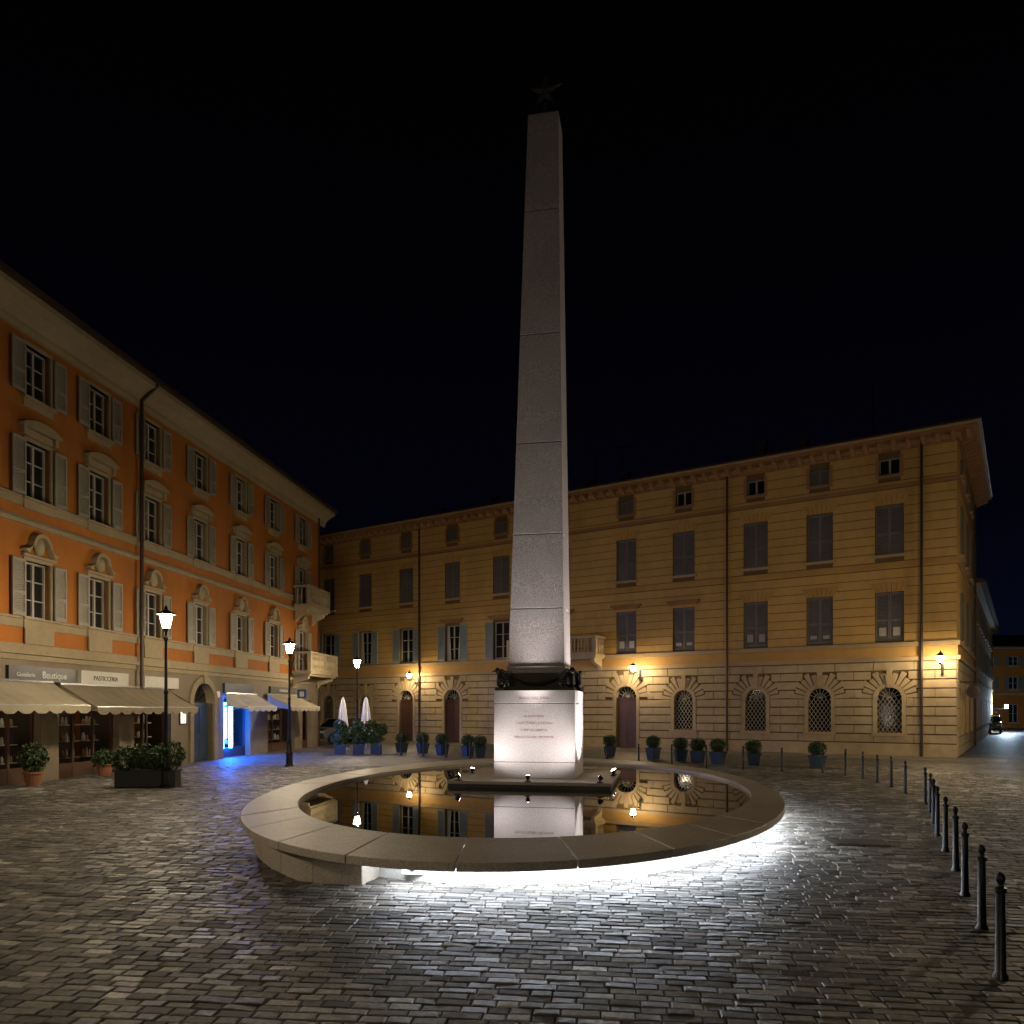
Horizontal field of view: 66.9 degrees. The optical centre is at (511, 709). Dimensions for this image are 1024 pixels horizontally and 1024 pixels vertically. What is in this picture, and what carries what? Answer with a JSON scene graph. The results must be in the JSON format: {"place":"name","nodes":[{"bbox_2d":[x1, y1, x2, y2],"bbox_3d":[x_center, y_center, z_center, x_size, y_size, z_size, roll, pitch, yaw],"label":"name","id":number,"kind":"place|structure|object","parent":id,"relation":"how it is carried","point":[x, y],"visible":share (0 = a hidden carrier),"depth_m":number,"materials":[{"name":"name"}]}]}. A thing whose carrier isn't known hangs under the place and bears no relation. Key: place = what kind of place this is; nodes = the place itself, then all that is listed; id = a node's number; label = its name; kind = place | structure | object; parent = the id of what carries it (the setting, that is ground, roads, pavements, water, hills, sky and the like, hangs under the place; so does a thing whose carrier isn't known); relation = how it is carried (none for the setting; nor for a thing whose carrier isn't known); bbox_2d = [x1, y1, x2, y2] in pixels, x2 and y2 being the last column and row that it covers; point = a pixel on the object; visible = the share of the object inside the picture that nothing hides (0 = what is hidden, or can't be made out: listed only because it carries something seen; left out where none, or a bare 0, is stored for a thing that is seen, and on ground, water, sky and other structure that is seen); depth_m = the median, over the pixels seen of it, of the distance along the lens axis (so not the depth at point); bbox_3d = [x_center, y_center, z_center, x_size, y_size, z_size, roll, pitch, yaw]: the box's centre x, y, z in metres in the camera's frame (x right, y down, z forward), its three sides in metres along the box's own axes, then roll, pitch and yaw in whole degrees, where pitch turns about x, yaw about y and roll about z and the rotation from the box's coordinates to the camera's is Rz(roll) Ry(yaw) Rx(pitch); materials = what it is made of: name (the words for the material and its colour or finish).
{"place":"outdoors","nodes":[
{"label":"outdoors","id":0,"kind":"place"},
{"bbox_2d":[0,728,1023,789],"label":"ground","id":1,"kind":"structure","parent":0,"point":[1008,744],"depth_m":31.86,"materials":[{"name":"grey stone"}]},
{"bbox_2d":[0,260,337,785],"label":"orange palazzo","id":2,"kind":"structure","parent":1,"relation":"on","point":[135,496],"depth_m":25.76,"materials":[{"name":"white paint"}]},
{"bbox_2d":[0,678,90,713],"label":"shop awning","id":3,"kind":"object","parent":2,"relation":"attached to","point":[24,696],"visible":1,"depth_m":20.30,"materials":[{"name":"beige fabric"}]},
{"bbox_2d":[58,682,197,714],"bbox_3d":[-12.012,-0.324,24.717,1.220,0.928,5.479,0,0,7],"label":"shop awning","id":4,"kind":"object","parent":2,"relation":"attached to","point":[102,699],"visible":0.9,"depth_m":24.11,"materials":[{"name":"beige fabric"}]},
{"bbox_2d":[27,351,301,702],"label":"window panes","id":5,"kind":"structure","parent":2,"relation":"in","point":[37,362],"depth_m":24.27,"materials":[{"name":"black glass"}]},
{"bbox_2d":[27,348,302,655],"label":"window frames","id":6,"kind":"structure","parent":2,"relation":"in","point":[32,354],"depth_m":24.40,"materials":[{"name":"white wood"}]},
{"bbox_2d":[194,703,208,760],"bbox_3d":[-12.302,0.850,30.216,0.120,2.260,1.600,0,0,7],"label":"door","id":7,"kind":"structure","parent":2,"relation":"in","point":[201,717],"depth_m":30.48,"materials":[{"name":"grey wood"}]},
{"bbox_2d":[225,692,276,711],"bbox_3d":[-11.109,-0.329,33.094,1.020,0.798,2.829,0,0,7],"label":"shop awning","id":8,"kind":"object","parent":2,"relation":"attached to","point":[251,702],"visible":1,"depth_m":32.62,"materials":[{"name":"white fabric"}]},
{"bbox_2d":[266,693,319,710],"bbox_3d":[-10.498,-0.349,37.352,1.220,0.838,3.629,0,0,7],"label":"shop awning","id":9,"kind":"object","parent":2,"relation":"attached to","point":[279,701],"visible":0.94,"depth_m":36.78,"materials":[{"name":"beige fabric"}]},
{"bbox_2d":[297,690,306,697],"bbox_3d":[-10.301,-0.785,37.186,0.900,0.469,0.045,0,0,7],"label":"street sign","id":10,"kind":"object","parent":2,"relation":"attached to","point":[301,693],"visible":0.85,"depth_m":37.14,"materials":[{"name":"metal"}]},
{"bbox_2d":[338,696,349,748],"bbox_3d":[-8.587,0.640,39.398,0.691,2.720,0.691,0,0,0],"label":"closed parasol","id":11,"kind":"object","parent":1,"relation":"on","point":[342,713],"visible":0.53,"depth_m":39.30,"materials":[{"name":"fabric"}]},
{"bbox_2d":[320,717,374,744],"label":"parked car","id":12,"kind":"object","parent":1,"relation":"on","point":[327,729],"visible":0.26,"depth_m":45.49,"materials":[{"name":"paint"}]},
{"bbox_2d":[352,656,361,743],"bbox_3d":[-7.512,-0.326,37.596,0.500,4.653,0.476,0,0,0],"label":"street lamp","id":13,"kind":"object","parent":1,"relation":"on","point":[356,660],"visible":0.59,"depth_m":37.56,"materials":[{"name":"metal"}]},
{"bbox_2d":[330,719,388,753],"bbox_3d":[-6.966,1.202,35.272,2.711,1.597,1.080,0,0,-11],"label":"shrub planter","id":14,"kind":"object","parent":1,"relation":"on","point":[357,735],"visible":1,"depth_m":35.08,"materials":[{"name":"green wood"}]},
{"bbox_2d":[361,696,371,749],"bbox_3d":[-7.337,0.640,38.998,0.691,2.720,0.691,0,0,0],"label":"closed parasol","id":15,"kind":"object","parent":1,"relation":"on","point":[365,713],"visible":0.49,"depth_m":38.88,"materials":[{"name":"fabric"}]},
{"bbox_2d":[379,737,380,754],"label":"bollard","id":16,"kind":"object","parent":1,"relation":"on","point":[379,745],"visible":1,"depth_m":34.60,"materials":[{"name":"metal"}]},
{"bbox_2d":[400,737,401,755],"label":"bollard","id":17,"kind":"object","parent":1,"relation":"on","point":[401,747],"visible":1,"depth_m":33.92,"materials":[{"name":"metal"}]},
{"bbox_2d":[395,732,408,752],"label":"boxwood planter","id":18,"kind":"object","parent":1,"relation":"on","point":[404,736],"visible":0.88,"depth_m":36.37,"materials":[{"name":"blue ceramic"}]},
{"bbox_2d":[416,732,429,753],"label":"boxwood planter","id":19,"kind":"object","parent":1,"relation":"on","point":[419,744],"visible":0.94,"depth_m":35.37,"materials":[{"name":"blue ceramic"}]},
{"bbox_2d":[434,732,449,754],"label":"boxwood planter","id":20,"kind":"object","parent":1,"relation":"on","point":[441,737],"visible":0.91,"depth_m":34.24,"materials":[{"name":"green plant"}]},
{"bbox_2d":[445,739,446,757],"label":"bollard","id":21,"kind":"object","parent":1,"relation":"on","point":[446,749],"visible":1,"depth_m":32.53,"materials":[{"name":"metal"}]},
{"bbox_2d":[461,734,474,756],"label":"boxwood planter","id":22,"kind":"object","parent":1,"relation":"on","point":[465,746],"visible":0.82,"depth_m":33.25,"materials":[{"name":"blue ceramic"}]},
{"bbox_2d":[469,739,470,758],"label":"bollard","id":23,"kind":"object","parent":1,"relation":"on","point":[469,748],"visible":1,"depth_m":31.85,"materials":[{"name":"metal"}]},
{"bbox_2d":[473,735,487,757],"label":"boxwood planter","id":24,"kind":"object","parent":1,"relation":"on","point":[479,742],"visible":1,"depth_m":32.42,"materials":[{"name":"green plant"}]},
{"bbox_2d":[0,766,1023,1023],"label":"paving setts","id":25,"kind":"structure","parent":1,"relation":"on","point":[96,828],"depth_m":7.19,"materials":[{"name":"stone"}]},
{"bbox_2d":[16,742,49,785],"bbox_3d":[-12.542,1.413,20.310,0.805,1.175,0.809,0,0,0],"label":"potted plant","id":26,"kind":"object","parent":25,"relation":"on","point":[32,756],"visible":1,"depth_m":20.16,"materials":[{"name":"green plant"}]},
{"bbox_2d":[91,747,112,775],"bbox_3d":[-12.290,1.546,23.404,0.804,0.908,0.798,0,0,0],"label":"potted plant","id":27,"kind":"object","parent":25,"relation":"on","point":[102,762],"visible":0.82,"depth_m":23.23,"materials":[{"name":"green plant"}]},
{"bbox_2d":[109,740,186,787],"bbox_3d":[-9.342,1.385,19.900,1.869,1.230,0.726,0,0,-4],"label":"hedge planter","id":28,"kind":"object","parent":25,"relation":"on","point":[146,761],"visible":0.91,"depth_m":19.70,"materials":[{"name":"green wood"}]},
{"bbox_2d":[156,605,175,788],"bbox_3d":[-8.830,-0.340,19.770,0.500,4.680,0.476,0,0,0],"label":"street lamp","id":29,"kind":"object","parent":25,"relation":"on","point":[166,615],"visible":0.99,"depth_m":19.73,"materials":[{"name":"metal"}]},
{"bbox_2d":[283,637,295,766],"bbox_3d":[-7.848,-0.284,27.308,0.500,4.567,0.476,0,0,0],"label":"street lamp","id":30,"kind":"object","parent":25,"relation":"on","point":[289,644],"visible":0.99,"depth_m":27.26,"materials":[{"name":"metal"}]},
{"bbox_2d":[241,758,784,884],"bbox_3d":[0.330,1.774,16.000,9.593,0.553,16.794,0,0,0],"label":"fountain basin","id":31,"kind":"object","parent":25,"relation":"on","point":[286,834],"visible":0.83,"depth_m":8.97,"materials":[{"name":"stone"}]},
{"bbox_2d":[298,764,750,838],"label":"water","id":32,"kind":"structure","parent":31,"relation":"in","point":[428,802],"depth_m":12.77,"materials":[{"name":"black liquid"}]},
{"bbox_2d":[446,74,620,789],"bbox_3d":[0.620,-6.088,16.950,3.320,15.629,3.320,0,0,11],"label":"obelisk monument","id":33,"kind":"object","parent":31,"relation":"on","point":[538,718],"visible":1,"depth_m":16.44,"materials":[{"name":"stone"}]},
{"bbox_2d":[525,775,530,781],"bbox_3d":[0.314,1.355,15.376,0.120,0.130,0.102,0,0,0],"label":"uplight","id":34,"kind":"object","parent":33,"relation":"on","point":[527,778],"visible":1,"depth_m":15.34,"materials":[{"name":"metal"}]},
{"bbox_2d":[597,775,602,782],"bbox_3d":[1.719,1.345,15.110,0.127,0.151,0.111,0,0,0],"label":"uplight","id":35,"kind":"object","parent":33,"relation":"on","point":[600,777],"visible":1,"depth_m":15.07,"materials":[{"name":"metal"}]},
{"bbox_2d":[670,744,672,764],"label":"bollard","id":36,"kind":"object","parent":25,"relation":"on","point":[671,748],"visible":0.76,"depth_m":27.03,"materials":[{"name":"metal"}]},
{"bbox_2d":[705,745,707,768],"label":"bollard","id":37,"kind":"object","parent":25,"relation":"on","point":[706,765],"visible":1,"depth_m":26.34,"materials":[{"name":"metal"}]},
{"bbox_2d":[742,746,744,769],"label":"bollard","id":38,"kind":"object","parent":25,"relation":"on","point":[743,758],"visible":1,"depth_m":25.64,"materials":[{"name":"metal"}]},
{"bbox_2d":[780,747,783,771],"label":"bollard","id":39,"kind":"object","parent":25,"relation":"on","point":[781,751],"visible":0.99,"depth_m":24.96,"materials":[{"name":"metal"}]},
{"bbox_2d":[807,740,827,768],"bbox_3d":[10.409,1.511,26.407,0.671,0.978,0.667,0,0,0],"label":"boxwood planter","id":40,"kind":"object","parent":25,"relation":"on","point":[816,747],"visible":0.91,"depth_m":26.22,"materials":[{"name":"blue ceramic"}]},
{"bbox_2d":[821,749,824,772],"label":"bollard","id":41,"kind":"object","parent":25,"relation":"on","point":[822,771],"visible":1,"depth_m":24.27,"materials":[{"name":"metal"}]},
{"bbox_2d":[844,749,846,775],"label":"bollard","id":42,"kind":"object","parent":25,"relation":"on","point":[845,762],"visible":1,"depth_m":23.47,"materials":[{"name":"metal"}]},
{"bbox_2d":[824,838,895,846],"bbox_3d":[5.200,1.984,11.600,0.840,0.023,0.600,0,0,7],"label":"manhole cover","id":43,"kind":"object","parent":25,"relation":"on","point":[858,842],"visible":1,"depth_m":11.54,"materials":[{"name":"metal"}]},
{"bbox_2d":[861,751,864,778],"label":"bollard","id":44,"kind":"object","parent":25,"relation":"on","point":[862,756],"visible":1,"depth_m":22.37,"materials":[{"name":"metal"}]},
{"bbox_2d":[875,754,879,782],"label":"bollard","id":45,"kind":"object","parent":25,"relation":"on","point":[877,769],"visible":0.99,"depth_m":21.17,"materials":[{"name":"metal"}]},
{"bbox_2d":[889,756,893,787],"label":"bollard","id":46,"kind":"object","parent":25,"relation":"on","point":[891,772],"visible":1,"depth_m":19.87,"materials":[{"name":"metal"}]},
{"bbox_2d":[903,761,907,793],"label":"bollard","id":47,"kind":"object","parent":25,"relation":"on","point":[905,778],"visible":0.99,"depth_m":18.38,"materials":[{"name":"metal"}]},
{"bbox_2d":[922,767,927,803],"bbox_3d":[8.750,1.604,16.401,0.110,0.792,0.107,0,0,0],"label":"bollard","id":48,"kind":"object","parent":25,"relation":"on","point":[925,787],"visible":0.98,"depth_m":16.37,"materials":[{"name":"metal"}]},
{"bbox_2d":[927,773,931,812],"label":"bollard","id":49,"kind":"object","parent":25,"relation":"on","point":[929,793],"visible":0.82,"depth_m":14.98,"materials":[{"name":"metal"}]},
{"bbox_2d":[930,778,935,824],"bbox_3d":[7.350,1.596,13.501,0.110,0.808,0.107,0,0,0],"label":"bollard","id":50,"kind":"object","parent":25,"relation":"on","point":[933,785],"visible":0.83,"depth_m":13.48,"materials":[{"name":"metal"}]},
{"bbox_2d":[934,786,940,836],"bbox_3d":[6.700,1.598,12.198,0.110,0.803,0.107,0,0,0],"label":"bollard","id":51,"kind":"object","parent":25,"relation":"on","point":[937,813],"visible":0.99,"depth_m":12.17,"materials":[{"name":"metal"}]},
{"bbox_2d":[941,796,949,851],"bbox_3d":[6.101,1.607,10.901,0.110,0.787,0.107,0,0,0],"label":"bollard","id":52,"kind":"object","parent":25,"relation":"on","point":[945,843],"visible":1,"depth_m":10.87,"materials":[{"name":"metal"}]},
{"bbox_2d":[951,806,960,871],"bbox_3d":[5.478,1.595,9.562,0.110,0.811,0.107,0,0,0],"label":"bollard","id":53,"kind":"object","parent":25,"relation":"on","point":[955,854],"visible":0.99,"depth_m":9.54,"materials":[{"name":"metal"}]},
{"bbox_2d":[959,822,970,896],"bbox_3d":[4.849,1.599,8.290,0.110,0.802,0.107,0,0,0],"label":"bollard","id":54,"kind":"object","parent":25,"relation":"on","point":[964,835],"visible":1,"depth_m":8.26,"materials":[{"name":"metal"}]},
{"bbox_2d":[975,844,988,930],"bbox_3d":[4.260,1.610,7.022,0.110,0.780,0.107,0,0,0],"label":"bollard","id":55,"kind":"object","parent":25,"relation":"on","point":[981,859],"visible":1,"depth_m":7.00,"materials":[{"name":"metal"}]},
{"bbox_2d":[992,872,1008,981],"bbox_3d":[3.620,1.600,5.740,0.110,0.800,0.107,0,0,0],"label":"bollard","id":56,"kind":"object","parent":25,"relation":"on","point":[1000,971],"visible":1,"depth_m":5.71,"materials":[{"name":"metal"}]},
{"bbox_2d":[0,766,1023,1023],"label":"sett bedding","id":57,"kind":"object","parent":1,"relation":"on","point":[544,956],"visible":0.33,"depth_m":6.29,"materials":[{"name":"grey sand"}]},
{"bbox_2d":[606,743,607,758],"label":"bollard","id":58,"kind":"object","parent":1,"relation":"on","point":[606,750],"visible":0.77,"depth_m":28.41,"materials":[{"name":"metal"}]},
{"bbox_2d":[603,735,616,756],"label":"boxwood planter","id":59,"kind":"object","parent":1,"relation":"on","point":[610,740],"visible":0.91,"depth_m":33.03,"materials":[{"name":"blue ceramic"}]},
{"bbox_2d":[637,744,639,760],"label":"bollard","id":60,"kind":"object","parent":1,"relation":"on","point":[638,747],"visible":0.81,"depth_m":27.71,"materials":[{"name":"metal"}]},
{"bbox_2d":[645,735,661,758],"bbox_3d":[5.747,1.502,31.605,0.667,0.995,0.671,0,0,-33],"label":"boxwood planter","id":61,"kind":"object","parent":1,"relation":"on","point":[653,750],"visible":1,"depth_m":31.45,"materials":[{"name":"blue ceramic"}]},
{"bbox_2d":[320,379,992,757],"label":"yellow palazzo","id":62,"kind":"structure","parent":1,"relation":"on","point":[802,597],"depth_m":38.12,"materials":[{"name":"paint"}]},
{"bbox_2d":[406,670,415,682],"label":"wall lantern","id":63,"kind":"object","parent":62,"relation":"attached to","point":[409,673],"depth_m":47.73,"materials":[{"name":"glass"}]},
{"bbox_2d":[401,698,635,747],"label":"doors","id":64,"kind":"structure","parent":62,"relation":"in","point":[626,706],"depth_m":47.16,"materials":[{"name":"brown wood"}]},
{"bbox_2d":[325,458,899,664],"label":"window frames","id":65,"kind":"structure","parent":62,"relation":"in","point":[889,460],"depth_m":45.68,"materials":[{"name":"white wood"}]},
{"bbox_2d":[326,459,901,732],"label":"window panes","id":66,"kind":"structure","parent":62,"relation":"in","point":[894,463],"depth_m":37.47,"materials":[{"name":"black glass"}]},
{"bbox_2d":[630,662,640,681],"bbox_3d":[6.375,-1.965,39.829,0.370,0.990,1.065,0,0,33],"label":"wall lantern","id":67,"kind":"object","parent":62,"relation":"attached to","point":[633,666],"depth_m":39.50,"materials":[{"name":"glass"}]},
{"bbox_2d":[936,650,944,674],"bbox_3d":[17.866,-1.965,32.242,0.370,0.990,1.065,0,0,33],"label":"wall lantern","id":68,"kind":"object","parent":62,"relation":"attached to","point":[940,655],"depth_m":31.91,"materials":[{"name":"glass"}]},
{"bbox_2d":[960,681,980,697],"bbox_3d":[19.687,-0.860,33.256,0.780,0.719,0.066,0,0,33],"label":"hanging sign","id":69,"kind":"object","parent":62,"relation":"attached to","point":[973,691],"visible":1,"depth_m":33.17,"materials":[{"name":"metal"}]},
{"bbox_2d":[672,737,688,760],"bbox_3d":[6.590,1.521,30.310,0.667,0.957,0.671,0,0,-3],"label":"boxwood planter","id":70,"kind":"object","parent":1,"relation":"on","point":[680,750],"visible":0.99,"depth_m":30.11,"materials":[{"name":"blue ceramic"}]},
{"bbox_2d":[689,737,706,762],"bbox_3d":[7.036,1.515,29.396,0.671,0.971,0.667,0,1,37],"label":"boxwood planter","id":71,"kind":"object","parent":1,"relation":"on","point":[697,754],"visible":0.99,"depth_m":29.25,"materials":[{"name":"blue ceramic"}]},
{"bbox_2d":[709,738,727,763],"bbox_3d":[7.588,1.504,28.604,0.667,0.991,0.671,0,0,-41],"label":"boxwood planter","id":72,"kind":"object","parent":1,"relation":"on","point":[717,754],"visible":1,"depth_m":28.45,"materials":[{"name":"blue ceramic"}]},
{"bbox_2d":[744,739,762,765],"bbox_3d":[8.696,1.524,27.909,0.667,0.952,0.671,0,0,13],"label":"boxwood planter","id":73,"kind":"object","parent":1,"relation":"on","point":[752,747],"visible":1,"depth_m":27.73,"materials":[{"name":"blue ceramic"}]},
{"bbox_2d":[976,578,999,742],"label":"street townhouse","id":74,"kind":"structure","parent":1,"relation":"on","point":[987,624],"depth_m":53.16,"materials":[{"name":"paint"}]},
{"bbox_2d":[990,715,1003,733],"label":"parked car","id":75,"kind":"object","parent":1,"relation":"on","point":[996,721],"visible":0.48,"depth_m":64.73,"materials":[{"name":"paint"}]},
{"bbox_2d":[992,635,1023,727],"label":"distant townhouse","id":76,"kind":"structure","parent":1,"relation":"on","point":[1008,670],"depth_m":84.00,"materials":[{"name":"orange paint"}]},
{"bbox_2d":[992,657,1016,721],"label":"window panes","id":77,"kind":"structure","parent":76,"relation":"in","point":[1010,658],"depth_m":84.15,"materials":[{"name":"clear glass"}]},
{"bbox_2d":[992,656,1017,722],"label":"window frames","id":78,"kind":"structure","parent":76,"relation":"in","point":[1012,713],"depth_m":84.11,"materials":[{"name":"white wood"}]},
{"bbox_2d":[0,0,1023,634],"label":"sky","id":79,"kind":"structure","parent":0,"point":[304,219],"materials":[{"name":"black"}]},
{"bbox_2d":[320,739,1006,762],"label":"stone pavement","id":80,"kind":"structure","parent":0,"point":[859,756],"depth_m":33.89,"materials":[{"name":"grey stone"}]}
]}

